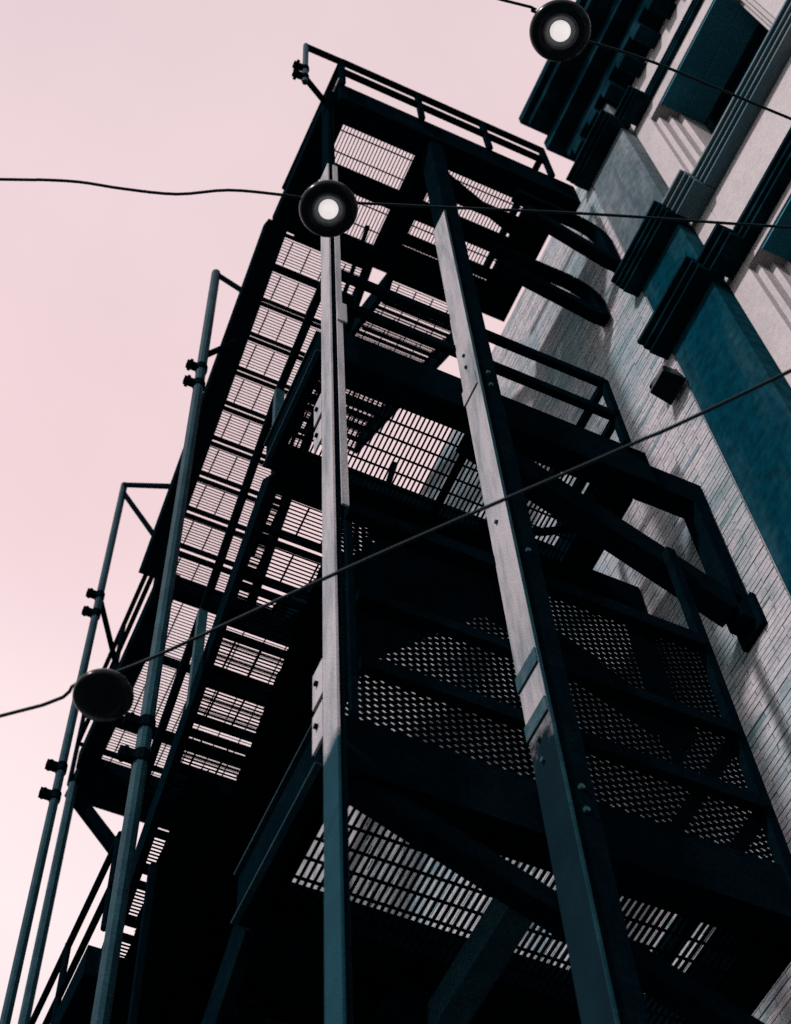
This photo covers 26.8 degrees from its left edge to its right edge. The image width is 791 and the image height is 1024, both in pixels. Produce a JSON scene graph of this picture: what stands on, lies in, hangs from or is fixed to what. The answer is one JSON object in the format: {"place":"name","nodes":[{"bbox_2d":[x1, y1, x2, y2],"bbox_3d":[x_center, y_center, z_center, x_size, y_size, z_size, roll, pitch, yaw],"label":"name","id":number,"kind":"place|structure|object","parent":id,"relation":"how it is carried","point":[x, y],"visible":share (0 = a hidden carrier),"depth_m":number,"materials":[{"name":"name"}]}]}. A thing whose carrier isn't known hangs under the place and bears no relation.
{"place":"outdoors","nodes":[
{"label":"outdoors","id":0,"kind":"place"},
{"bbox_2d":[0,0,576,1023],"label":"sky","id":1,"kind":"structure","parent":0,"point":[104,291],"materials":[{"name":"pink"}]},
{"label":"ground","id":2,"kind":"structure","parent":0,"visible":0},
{"bbox_2d":[0,43,790,1023],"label":"fire escape","id":3,"kind":"object","parent":2,"relation":"on","point":[230,923],"visible":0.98,"depth_m":8.23,"materials":[{"name":"paint"}]},
{"bbox_2d":[292,0,790,1023],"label":"corner building","id":4,"kind":"structure","parent":2,"relation":"on","point":[704,310],"depth_m":12.46,"materials":[{"name":"paint"}]},
{"bbox_2d":[0,369,790,717],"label":"cable","id":5,"kind":"object","parent":4,"relation":"attached to","point":[550,479],"visible":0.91,"depth_m":5.73,"materials":[{"name":"black rubber"}]},
{"bbox_2d":[72,668,133,721],"bbox_3d":[-1.033,0.625,5.902,0.214,0.144,0.214,21,-65,-13],"label":"pendant lamp","id":6,"kind":"object","parent":5,"relation":"hanging from","point":[103,694],"visible":1,"depth_m":5.83,"materials":[{"name":"black metal"}]},
{"bbox_2d":[0,178,790,228],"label":"cable","id":7,"kind":"object","parent":4,"relation":"attached to","point":[392,204],"visible":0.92,"depth_m":7.29,"materials":[{"name":"black rubber"}]},
{"bbox_2d":[299,180,357,237],"bbox_3d":[-0.291,-1.331,7.215,0.256,0.183,0.256,21,-65,-13],"label":"pendant lamp","id":8,"kind":"object","parent":7,"relation":"hanging from","point":[328,208],"visible":1,"depth_m":7.15,"materials":[{"name":"black metal"}]},
{"bbox_2d":[499,0,790,119],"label":"cable","id":9,"kind":"object","parent":4,"relation":"attached to","point":[533,9],"visible":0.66,"depth_m":7.50,"materials":[{"name":"black rubber"}]},
{"bbox_2d":[529,0,590,61],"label":"pendant lamp","id":10,"kind":"object","parent":9,"relation":"hanging from","point":[559,30],"visible":1,"depth_m":7.26,"materials":[{"name":"black metal"}]},
{"bbox_2d":[649,365,685,404],"bbox_3d":[1.907,-0.930,11.728,0.211,0.343,0.244,21,-65,-13],"label":"wall floodlight","id":11,"kind":"object","parent":4,"relation":"attached to","point":[666,384],"depth_m":11.59,"materials":[{"name":"black metal"}]},
{"bbox_2d":[660,0,768,133],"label":"window","id":12,"kind":"structure","parent":4,"relation":"in","point":[729,38],"depth_m":14.80,"materials":[{"name":"glass"}]},
{"bbox_2d":[762,197,790,260],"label":"window","id":13,"kind":"structure","parent":4,"relation":"in","point":[778,242],"depth_m":11.53,"materials":[{"name":"glass"}]}
]}

